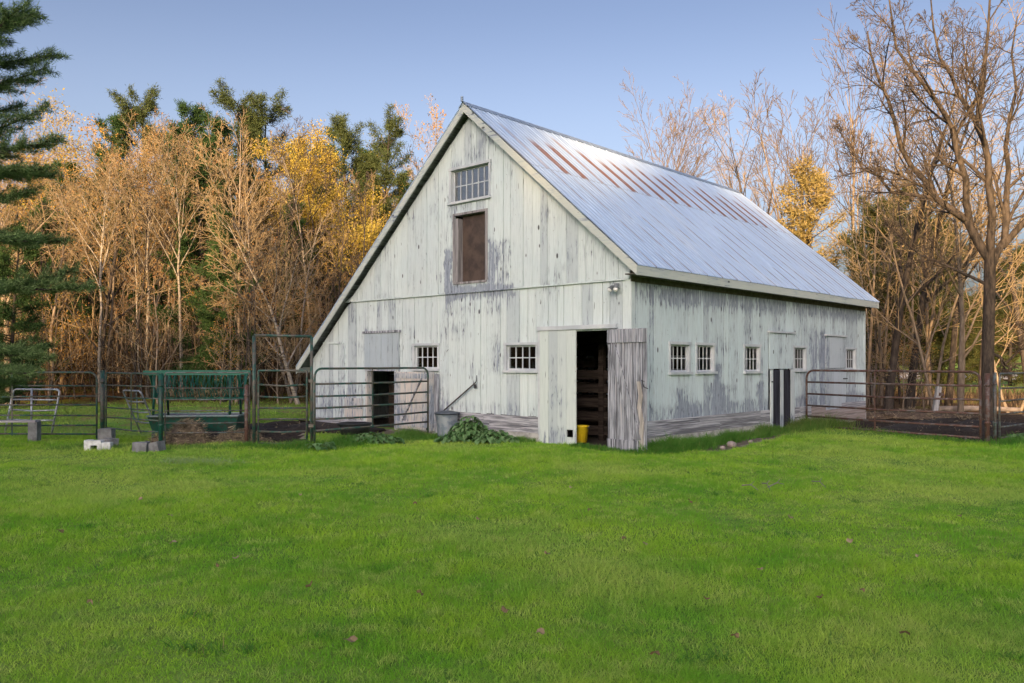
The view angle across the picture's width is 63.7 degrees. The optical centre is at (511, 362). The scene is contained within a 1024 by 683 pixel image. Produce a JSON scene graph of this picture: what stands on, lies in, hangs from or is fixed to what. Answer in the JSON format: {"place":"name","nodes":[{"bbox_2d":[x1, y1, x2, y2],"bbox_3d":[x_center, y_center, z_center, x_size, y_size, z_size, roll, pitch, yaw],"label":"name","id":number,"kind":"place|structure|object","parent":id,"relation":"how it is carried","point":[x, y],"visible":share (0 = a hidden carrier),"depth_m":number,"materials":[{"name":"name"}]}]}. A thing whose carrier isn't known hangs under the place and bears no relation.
{"place":"outdoors","nodes":[
{"label":"outdoors","id":0,"kind":"place"},
{"bbox_2d":[0,347,1023,682],"bbox_3d":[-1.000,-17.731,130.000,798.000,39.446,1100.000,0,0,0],"label":"ground","id":1,"kind":"structure","parent":0,"point":[290,437],"depth_m":6.70,"materials":[{"name":"plant"}]},
{"bbox_2d":[0,222,58,406],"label":"hemlock tree","id":2,"kind":"object","parent":1,"relation":"on","point":[7,313],"visible":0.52,"depth_m":30.93,"materials":[{"name":"green plant"}]},
{"bbox_2d":[4,388,59,432],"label":"loose gate","id":3,"kind":"structure","parent":1,"relation":"on","point":[31,400],"depth_m":19.92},
{"bbox_2d":[1,198,81,395],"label":"hemlock tree","id":4,"kind":"object","parent":1,"relation":"on","point":[49,262],"visible":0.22,"depth_m":38.02,"materials":[{"name":"green plant"}]},
{"bbox_2d":[0,77,91,403],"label":"bare tree","id":5,"kind":"object","parent":1,"relation":"on","point":[39,227],"visible":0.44,"depth_m":34.42,"materials":[{"name":"brown plant"}]},
{"bbox_2d":[0,371,97,439],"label":"tube gate","id":6,"kind":"structure","parent":1,"relation":"on","point":[96,405],"depth_m":17.77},
{"bbox_2d":[0,0,108,400],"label":"pine tree","id":7,"kind":"object","parent":1,"relation":"on","point":[11,19],"visible":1,"depth_m":14.72,"materials":[{"name":"green plant"}]},
{"bbox_2d":[2,78,109,331],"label":"maple tree","id":8,"kind":"object","parent":1,"relation":"on","point":[69,148],"visible":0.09,"depth_m":49.85,"materials":[{"name":"orange plant"}]},
{"bbox_2d":[27,157,96,383],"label":"tree","id":9,"kind":"object","parent":1,"relation":"on","point":[70,165],"visible":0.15,"depth_m":42.69,"materials":[{"name":"brown plant"}]},
{"bbox_2d":[10,117,115,398],"bbox_3d":[-20.148,-4.529,36.030,4.612,12.836,5.436,0,0,24],"label":"bare tree","id":10,"kind":"object","parent":1,"relation":"on","point":[63,250],"visible":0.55,"depth_m":36.39,"materials":[{"name":"brown plant"}]},
{"bbox_2d":[36,292,97,403],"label":"sapling","id":11,"kind":"object","parent":1,"relation":"on","point":[56,333],"visible":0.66,"depth_m":34.29,"materials":[{"name":"beige plant"}]},
{"bbox_2d":[16,242,138,393],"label":"sapling","id":12,"kind":"object","parent":1,"relation":"on","point":[92,305],"visible":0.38,"depth_m":39.13,"materials":[{"name":"brown plant"}]},
{"bbox_2d":[29,141,152,401],"bbox_3d":[-17.688,-3.837,35.027,4.352,11.468,4.120,0,0,-5],"label":"bare tree","id":13,"kind":"object","parent":1,"relation":"on","point":[109,240],"visible":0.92,"depth_m":35.03,"materials":[{"name":"brown plant"}]},
{"bbox_2d":[59,153,143,392],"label":"bare tree","id":14,"kind":"object","parent":1,"relation":"on","point":[108,275],"visible":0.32,"depth_m":39.08,"materials":[{"name":"beige plant"}]},
{"bbox_2d":[84,195,146,387],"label":"pine tree","id":15,"kind":"object","parent":1,"relation":"on","point":[132,295],"visible":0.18,"depth_m":42.11,"materials":[{"name":"green plant"}]},
{"bbox_2d":[70,113,166,375],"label":"bare tree","id":16,"kind":"object","parent":1,"relation":"on","point":[114,122],"visible":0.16,"depth_m":49.30,"materials":[{"name":"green plant"}]},
{"bbox_2d":[34,134,203,367],"bbox_3d":[-17.626,-4.179,36.752,7.572,12.132,5.132,0,0,-1],"label":"bare tree","id":17,"kind":"object","parent":1,"relation":"on","point":[107,299],"visible":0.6,"depth_m":36.53,"materials":[{"name":"brown plant"}]},
{"bbox_2d":[54,113,190,385],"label":"maple tree","id":18,"kind":"object","parent":1,"relation":"on","point":[105,144],"visible":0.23,"depth_m":42.53,"materials":[{"name":"brown plant"}]},
{"bbox_2d":[99,147,145,371],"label":"bare tree","id":19,"kind":"object","parent":1,"relation":"on","point":[112,305],"visible":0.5,"depth_m":36.88,"materials":[{"name":"brown plant"}]},
{"bbox_2d":[73,256,174,394],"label":"sapling","id":20,"kind":"object","parent":1,"relation":"on","point":[126,266],"visible":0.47,"depth_m":38.49,"materials":[{"name":"beige plant"}]},
{"bbox_2d":[105,372,157,432],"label":"gate","id":21,"kind":"structure","parent":1,"relation":"on","point":[130,397],"depth_m":17.07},
{"bbox_2d":[90,296,177,403],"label":"sapling","id":22,"kind":"object","parent":1,"relation":"on","point":[124,364],"visible":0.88,"depth_m":33.62,"materials":[{"name":"brown plant"}]},
{"bbox_2d":[74,108,203,397],"bbox_3d":[-16.566,-4.948,36.977,5.168,13.619,4.893,0,0,-19],"label":"bare tree","id":23,"kind":"object","parent":1,"relation":"on","point":[147,251],"visible":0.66,"depth_m":36.98,"materials":[{"name":"brown plant"}]},
{"bbox_2d":[103,83,174,331],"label":"pine tree","id":24,"kind":"object","parent":1,"relation":"on","point":[145,107],"visible":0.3,"depth_m":49.36,"materials":[{"name":"green plant"}]},
{"bbox_2d":[115,173,177,399],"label":"bare tree","id":25,"kind":"object","parent":1,"relation":"on","point":[144,276],"visible":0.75,"depth_m":36.24,"materials":[{"name":"brown plant"}]},
{"bbox_2d":[96,258,205,404],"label":"sapling","id":26,"kind":"object","parent":1,"relation":"on","point":[156,319],"visible":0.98,"depth_m":33.21,"materials":[{"name":"beige plant"}]},
{"bbox_2d":[127,118,203,386],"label":"pine tree","id":27,"kind":"object","parent":1,"relation":"on","point":[178,131],"visible":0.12,"depth_m":42.64,"materials":[{"name":"green plant"}]},
{"bbox_2d":[127,153,208,390],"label":"bare tree","id":28,"kind":"object","parent":1,"relation":"on","point":[144,179],"visible":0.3,"depth_m":38.49,"materials":[{"name":"brown plant"}]},
{"bbox_2d":[123,141,213,395],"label":"bare tree","id":29,"kind":"object","parent":1,"relation":"on","point":[159,286],"visible":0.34,"depth_m":38.19,"materials":[{"name":"brown plant"}]},
{"bbox_2d":[108,112,235,396],"bbox_3d":[-14.474,-4.536,35.803,4.635,12.902,4.896,0,0,1],"label":"bare tree","id":30,"kind":"object","parent":1,"relation":"on","point":[179,229],"visible":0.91,"depth_m":35.89,"materials":[{"name":"brown plant"}]},
{"bbox_2d":[139,98,212,326],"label":"pine tree","id":31,"kind":"object","parent":1,"relation":"on","point":[194,115],"visible":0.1,"depth_m":46.62,"materials":[{"name":"green plant"}]},
{"bbox_2d":[163,416,213,445],"bbox_3d":[-6.694,1.463,17.035,1.270,0.761,1.066,0,0,0],"label":"hay heap","id":32,"kind":"object","parent":1,"relation":"on","point":[190,438],"visible":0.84,"depth_m":16.94,"materials":[{"name":"plant"}]},
{"bbox_2d":[143,370,250,436],"bbox_3d":[-6.918,0.935,18.171,2.050,1.530,1.041,0,0,-5],"label":"hay feeder","id":33,"kind":"object","parent":1,"relation":"on","point":[214,417],"visible":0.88,"depth_m":17.90,"materials":[{"name":"metal"}]},
{"bbox_2d":[164,372,249,444],"bbox_3d":[-6.135,0.953,16.600,1.670,1.534,0.028,0,0,-7],"label":"pipe fence","id":34,"kind":"object","parent":1,"relation":"on","point":[165,411],"visible":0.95,"depth_m":16.57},
{"bbox_2d":[148,153,270,392],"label":"hemlock tree","id":35,"kind":"object","parent":1,"relation":"on","point":[184,247],"visible":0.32,"depth_m":37.68,"materials":[{"name":"green plant"}]},
{"bbox_2d":[172,109,261,328],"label":"pine tree","id":36,"kind":"object","parent":1,"relation":"on","point":[226,131],"visible":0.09,"depth_m":43.53,"materials":[{"name":"green plant"}]},
{"bbox_2d":[177,203,267,402],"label":"hemlock tree","id":37,"kind":"object","parent":1,"relation":"on","point":[209,318],"visible":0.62,"depth_m":34.09,"materials":[{"name":"green plant"}]},
{"bbox_2d":[203,77,278,253],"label":"pine tree","id":38,"kind":"object","parent":1,"relation":"on","point":[259,120],"visible":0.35,"depth_m":48.38,"materials":[{"name":"green plant"}]},
{"bbox_2d":[215,106,267,402],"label":"bare tree","id":39,"kind":"object","parent":1,"relation":"on","point":[238,228],"visible":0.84,"depth_m":34.34,"materials":[{"name":"brown plant"}]},
{"bbox_2d":[181,120,303,353],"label":"bare tree","id":40,"kind":"object","parent":1,"relation":"on","point":[252,195],"visible":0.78,"depth_m":34.97,"materials":[{"name":"brown plant"}]},
{"bbox_2d":[201,227,296,404],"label":"sapling","id":41,"kind":"object","parent":1,"relation":"on","point":[243,314],"visible":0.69,"depth_m":33.05,"materials":[{"name":"brown plant"}]},
{"bbox_2d":[173,178,330,404],"bbox_3d":[-9.946,-2.538,33.278,5.497,9.087,5.451,0,0,0],"label":"bare tree","id":42,"kind":"object","parent":1,"relation":"on","point":[293,390],"visible":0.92,"depth_m":32.67,"materials":[{"name":"brown plant"}]},
{"bbox_2d":[207,246,298,404],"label":"sapling","id":43,"kind":"object","parent":1,"relation":"on","point":[246,326],"visible":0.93,"depth_m":32.08,"materials":[{"name":"brown plant"}]},
{"bbox_2d":[222,199,291,383],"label":"bare tree","id":44,"kind":"object","parent":1,"relation":"on","point":[257,221],"visible":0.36,"depth_m":35.56,"materials":[{"name":"brown plant"}]},
{"bbox_2d":[203,212,321,400],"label":"bare tree","id":45,"kind":"object","parent":1,"relation":"on","point":[284,319],"visible":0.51,"depth_m":35.04,"materials":[{"name":"beige plant"}]},
{"bbox_2d":[233,86,310,373],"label":"pine tree","id":46,"kind":"object","parent":1,"relation":"on","point":[276,109],"visible":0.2,"depth_m":50.15,"materials":[{"name":"green plant"}]},
{"bbox_2d":[238,292,306,402],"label":"sapling","id":47,"kind":"object","parent":1,"relation":"on","point":[276,391],"visible":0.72,"depth_m":33.50,"materials":[{"name":"beige plant"}]},
{"bbox_2d":[252,334,312,441],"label":"gate arch","id":48,"kind":"structure","parent":1,"relation":"on","point":[310,381],"depth_m":16.57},
{"bbox_2d":[257,370,307,444],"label":"walk gate","id":49,"kind":"structure","parent":48,"relation":"attached to","point":[258,407],"depth_m":16.56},
{"bbox_2d":[258,194,319,386],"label":"pine tree","id":50,"kind":"object","parent":1,"relation":"on","point":[302,222],"visible":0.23,"depth_m":42.40,"materials":[{"name":"green plant"}]},
{"bbox_2d":[250,119,339,332],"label":"maple tree","id":51,"kind":"object","parent":1,"relation":"on","point":[296,156],"visible":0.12,"depth_m":46.95,"materials":[{"name":"yellow plant"}]},
{"bbox_2d":[209,420,387,433],"bbox_3d":[-5.264,1.558,20.348,4.701,0.483,2.131,0,0,0],"label":"soil heap","id":52,"kind":"object","parent":1,"relation":"on","point":[293,425],"visible":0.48,"depth_m":19.76,"materials":[{"name":"soil"}]},
{"bbox_2d":[248,104,351,395],"bbox_3d":[-10.126,-5.095,39.265,5.021,13.823,5.092,0,0,-13],"label":"bare tree","id":53,"kind":"object","parent":1,"relation":"on","point":[293,202],"visible":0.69,"depth_m":38.72,"materials":[{"name":"brown plant"}]},
{"bbox_2d":[263,130,336,342],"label":"bare tree","id":54,"kind":"object","parent":1,"relation":"on","point":[297,215],"visible":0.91,"depth_m":37.94,"materials":[{"name":"brown plant"}]},
{"bbox_2d":[281,202,335,402],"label":"bare tree","id":55,"kind":"object","parent":1,"relation":"on","point":[296,387],"visible":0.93,"depth_m":34.98,"materials":[{"name":"brown plant"}]},
{"bbox_2d":[244,127,396,319],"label":"maple tree","id":56,"kind":"object","parent":1,"relation":"on","point":[327,204],"visible":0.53,"depth_m":42.98,"materials":[{"name":"yellow plant"}]},
{"bbox_2d":[319,196,366,302],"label":"bare tree","id":57,"kind":"object","parent":1,"relation":"on","point":[340,274],"visible":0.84,"depth_m":37.73,"materials":[{"name":"brown plant"}]},
{"bbox_2d":[309,109,382,275],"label":"pine tree","id":58,"kind":"object","parent":1,"relation":"on","point":[343,134],"visible":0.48,"depth_m":49.41,"materials":[{"name":"green plant"}]},
{"bbox_2d":[313,367,428,442],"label":"tube gate","id":59,"kind":"structure","parent":1,"relation":"on","point":[315,396],"depth_m":17.63,"materials":[{"name":"metal"}]},
{"bbox_2d":[349,102,413,263],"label":"pine tree","id":60,"kind":"object","parent":1,"relation":"on","point":[384,150],"visible":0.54,"depth_m":49.49,"materials":[{"name":"green plant"}]},
{"bbox_2d":[392,93,445,203],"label":"bare tree","id":61,"kind":"object","parent":1,"relation":"on","point":[421,140],"visible":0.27,"depth_m":52.06,"materials":[{"name":"brown plant"}]},
{"bbox_2d":[434,410,459,436],"bbox_3d":[-1.480,1.389,18.620,0.590,0.615,0.570,0,0,0],"label":"metal can","id":62,"kind":"object","parent":1,"relation":"on","point":[446,420],"visible":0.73,"depth_m":18.41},
{"bbox_2d":[447,415,487,440],"bbox_3d":[-0.914,1.415,17.747,1.074,0.565,0.796,0,0,0],"label":"burdock plant","id":63,"kind":"object","parent":1,"relation":"on","point":[471,429],"visible":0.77,"depth_m":17.58,"materials":[{"name":"green plant"}]},
{"bbox_2d":[471,429,519,444],"bbox_3d":[-0.351,1.546,17.068,1.015,0.333,0.744,0,0,0],"label":"burdock plant","id":64,"kind":"object","parent":1,"relation":"on","point":[491,436],"visible":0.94,"depth_m":16.91,"materials":[{"name":"green plant"}]},
{"bbox_2d":[0,410,1023,666],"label":"weeds","id":65,"kind":"object","parent":1,"relation":"on","point":[680,442],"visible":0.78,"depth_m":15.99,"materials":[{"name":"plant"}]},
{"bbox_2d":[0,283,1023,411],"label":"undergrowth","id":66,"kind":"object","parent":1,"relation":"on","point":[302,376],"visible":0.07,"depth_m":36.26,"materials":[{"name":"brown plant"}]},
{"bbox_2d":[295,96,878,451],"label":"barn","id":67,"kind":"structure","parent":1,"relation":"on","point":[545,285],"depth_m":18.62,"materials":[{"name":"paint"}]},
{"bbox_2d":[362,330,400,369],"bbox_3d":[-3.282,-0.315,20.647,1.480,0.970,0.056,0,0,42],"label":"upper door","id":68,"kind":"structure","parent":67,"relation":"in","point":[381,348],"depth_m":20.64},
{"bbox_2d":[394,372,433,430],"bbox_3d":[-2.373,0.910,19.767,1.424,1.380,0.077,0,0,42],"label":"lower door","id":69,"kind":"structure","parent":67,"relation":"in","point":[399,376],"depth_m":19.75,"materials":[{"name":"wood"}]},
{"bbox_2d":[410,343,439,370],"bbox_3d":[-2.034,-0.132,19.570,0.980,0.655,0.153,0,0,42],"label":"window","id":70,"kind":"structure","parent":67,"relation":"in","point":[426,355],"depth_m":19.61,"materials":[{"name":"paint"}]},
{"bbox_2d":[447,159,491,205],"bbox_3d":[-0.931,-4.037,18.537,1.360,0.845,0.185,0,0,42],"label":"window","id":71,"kind":"structure","parent":67,"relation":"in","point":[470,184],"depth_m":18.61,"materials":[{"name":"paint"}]},
{"bbox_2d":[502,342,537,372],"bbox_3d":[0.201,-0.107,17.522,1.000,0.645,0.153,0,0,42],"label":"window","id":72,"kind":"structure","parent":67,"relation":"in","point":[522,357],"depth_m":17.55,"materials":[{"name":"paint"}]},
{"bbox_2d":[540,330,576,443],"bbox_3d":[0.934,0.520,16.783,0.946,2.360,0.031,0,0,42],"label":"door","id":73,"kind":"structure","parent":67,"relation":"in","point":[558,349],"depth_m":16.75,"materials":[{"name":"paint"}]},
{"bbox_2d":[607,328,647,451],"bbox_3d":[2.163,0.545,15.499,0.115,2.370,0.971,0,0,-44],"label":"door","id":74,"kind":"structure","parent":67,"relation":"in","point":[627,348],"depth_m":15.51,"materials":[{"name":"wood"}]},
{"bbox_2d":[668,341,692,374],"bbox_3d":[3.435,-0.092,16.930,0.153,0.675,0.880,0,0,42],"label":"window","id":75,"kind":"structure","parent":67,"relation":"in","point":[679,354],"depth_m":17.00,"materials":[{"name":"paint"}]},
{"bbox_2d":[695,342,717,373],"bbox_3d":[4.141,-0.092,17.700,0.153,0.675,0.870,0,0,42],"label":"window","id":76,"kind":"structure","parent":67,"relation":"in","point":[705,356],"depth_m":17.79,"materials":[{"name":"paint"}]},
{"bbox_2d":[743,344,762,373],"bbox_3d":[5.616,-0.087,19.312,0.153,0.685,0.900,0,0,42],"label":"window","id":77,"kind":"structure","parent":67,"relation":"in","point":[752,352],"depth_m":19.41,"materials":[{"name":"paint"}]},
{"bbox_2d":[767,330,795,368],"bbox_3d":[6.689,-0.312,20.413,0.074,0.925,1.470,0,0,42],"label":"upper door","id":78,"kind":"structure","parent":67,"relation":"in","point":[780,345],"depth_m":20.37,"materials":[{"name":"paint"}]},
{"bbox_2d":[770,369,794,426],"bbox_3d":[6.710,0.945,20.414,0.036,1.550,1.360,0,0,42],"label":"lower door","id":79,"kind":"structure","parent":67,"relation":"in","point":[782,382],"depth_m":20.38,"materials":[{"name":"paint"}]},
{"bbox_2d":[824,334,847,367],"bbox_3d":[9.055,-0.312,22.999,0.074,0.925,1.540,0,0,42],"label":"upper door","id":80,"kind":"structure","parent":67,"relation":"in","point":[835,347],"depth_m":22.97,"materials":[{"name":"paint"}]},
{"bbox_2d":[825,369,847,408],"bbox_3d":[9.084,0.725,23.050,0.041,1.110,1.527,0,0,42],"label":"lower door","id":81,"kind":"structure","parent":67,"relation":"in","point":[829,376],"depth_m":22.93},
{"bbox_2d":[618,68,774,189],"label":"bare tree","id":82,"kind":"object","parent":1,"relation":"on","point":[680,158],"visible":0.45,"depth_m":58.72,"materials":[{"name":"brown plant"}]},
{"bbox_2d":[682,90,797,228],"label":"bare tree","id":83,"kind":"object","parent":1,"relation":"on","point":[735,170],"visible":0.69,"depth_m":56.44,"materials":[{"name":"brown plant"}]},
{"bbox_2d":[677,70,856,240],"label":"bare tree","id":84,"kind":"object","parent":1,"relation":"on","point":[777,148],"visible":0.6,"depth_m":53.37,"materials":[{"name":"brown plant"}]},
{"bbox_2d":[773,153,867,338],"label":"autumn tree","id":85,"kind":"object","parent":1,"relation":"on","point":[807,218],"visible":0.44,"depth_m":50.36,"materials":[{"name":"yellow plant"}]},
{"bbox_2d":[847,131,907,406],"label":"bare tree","id":86,"kind":"object","parent":1,"relation":"on","point":[870,346],"visible":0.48,"depth_m":31.57,"materials":[{"name":"brown plant"}]},
{"bbox_2d":[835,187,946,391],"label":"cedar tree","id":87,"kind":"object","parent":1,"relation":"on","point":[867,229],"visible":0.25,"depth_m":46.02,"materials":[{"name":"green plant"}]},
{"bbox_2d":[803,171,983,404],"bbox_3d":[14.797,-2.652,32.898,8.475,9.329,5.577,0,0,-13],"label":"bare tree","id":88,"kind":"object","parent":1,"relation":"on","point":[880,333],"visible":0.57,"depth_m":32.33,"materials":[{"name":"beige plant"}]},
{"bbox_2d":[806,369,981,438],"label":"tube gate","id":89,"kind":"structure","parent":1,"relation":"on","point":[929,398],"depth_m":19.16,"materials":[{"name":"metal"}]},
{"bbox_2d":[876,174,914,405],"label":"bare tree","id":90,"kind":"object","parent":1,"relation":"on","point":[886,335],"visible":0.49,"depth_m":32.30,"materials":[{"name":"brown plant"}]},
{"bbox_2d":[862,275,934,381],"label":"sapling","id":91,"kind":"object","parent":1,"relation":"on","point":[879,286],"visible":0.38,"depth_m":32.30,"materials":[{"name":"brown plant"}]},
{"bbox_2d":[798,2,1002,280],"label":"bare tree","id":92,"kind":"object","parent":1,"relation":"on","point":[852,123],"visible":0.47,"depth_m":54.20,"materials":[{"name":"brown plant"}]},
{"bbox_2d":[799,161,1023,410],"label":"bare tree","id":93,"kind":"object","parent":1,"relation":"on","point":[929,344],"visible":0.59,"depth_m":27.24,"materials":[{"name":"brown plant"}]},
{"bbox_2d":[866,406,978,419],"bbox_3d":[12.101,1.557,25.109,5.302,0.490,1.878,0,0,0],"label":"brush heap","id":94,"kind":"object","parent":1,"relation":"on","point":[893,415],"visible":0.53,"depth_m":24.74,"materials":[{"name":"brown plant"}]},
{"bbox_2d":[863,175,982,388],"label":"cedar tree","id":95,"kind":"object","parent":1,"relation":"on","point":[937,335],"visible":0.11,"depth_m":46.90,"materials":[{"name":"green plant"}]},
{"bbox_2d":[830,0,1023,420],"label":"bare tree","id":96,"kind":"object","parent":1,"relation":"on","point":[989,253],"visible":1,"depth_m":23.09,"materials":[{"name":"brown plant"}]},
{"bbox_2d":[842,125,1022,403],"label":"bare tree","id":97,"kind":"object","parent":1,"relation":"on","point":[929,332],"visible":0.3,"depth_m":32.66,"materials":[{"name":"beige plant"}]},
{"bbox_2d":[850,0,1023,411],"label":"bare tree","id":98,"kind":"object","parent":1,"relation":"on","point":[891,378],"visible":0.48,"depth_m":27.79,"materials":[{"name":"brown plant"}]},
{"bbox_2d":[856,52,1023,411],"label":"bare tree","id":99,"kind":"object","parent":1,"relation":"on","point":[962,355],"visible":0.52,"depth_m":26.05,"materials":[{"name":"brown plant"}]},
{"bbox_2d":[875,0,1023,409],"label":"bare tree","id":100,"kind":"object","parent":1,"relation":"on","point":[924,300],"visible":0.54,"depth_m":28.61,"materials":[{"name":"beige plant"}]},
{"bbox_2d":[876,415,1023,433],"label":"soil heap","id":101,"kind":"object","parent":1,"relation":"on","point":[945,420],"visible":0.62,"depth_m":20.62,"materials":[{"name":"soil"}]},
{"bbox_2d":[879,95,1023,405],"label":"bare tree","id":102,"kind":"object","parent":1,"relation":"on","point":[951,365],"visible":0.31,"depth_m":32.08,"materials":[{"name":"beige plant"}]},
{"bbox_2d":[900,214,1020,387],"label":"cedar tree","id":103,"kind":"object","parent":1,"relation":"on","point":[972,367],"visible":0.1,"depth_m":48.69,"materials":[{"name":"green plant"}]},
{"bbox_2d":[933,179,1023,412],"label":"bare tree","id":104,"kind":"object","parent":1,"relation":"on","point":[1007,331],"visible":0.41,"depth_m":28.50,"materials":[{"name":"beige plant"}]},
{"bbox_2d":[939,99,1023,378],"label":"bare tree","id":105,"kind":"object","parent":1,"relation":"on","point":[1014,297],"visible":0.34,"depth_m":34.76,"materials":[{"name":"beige plant"}]},
{"bbox_2d":[956,243,1023,385],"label":"cedar tree","id":106,"kind":"object","parent":1,"relation":"on","point":[1001,312],"visible":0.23,"depth_m":59.34,"materials":[{"name":"green plant"}]},
{"bbox_2d":[998,372,1023,442],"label":"pipe fence","id":107,"kind":"object","parent":1,"relation":"on","point":[999,405],"visible":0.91,"depth_m":17.68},
{"bbox_2d":[0,0,1023,326],"label":"sky","id":108,"kind":"structure","parent":0,"point":[555,65],"materials":[{"name":"blue"}]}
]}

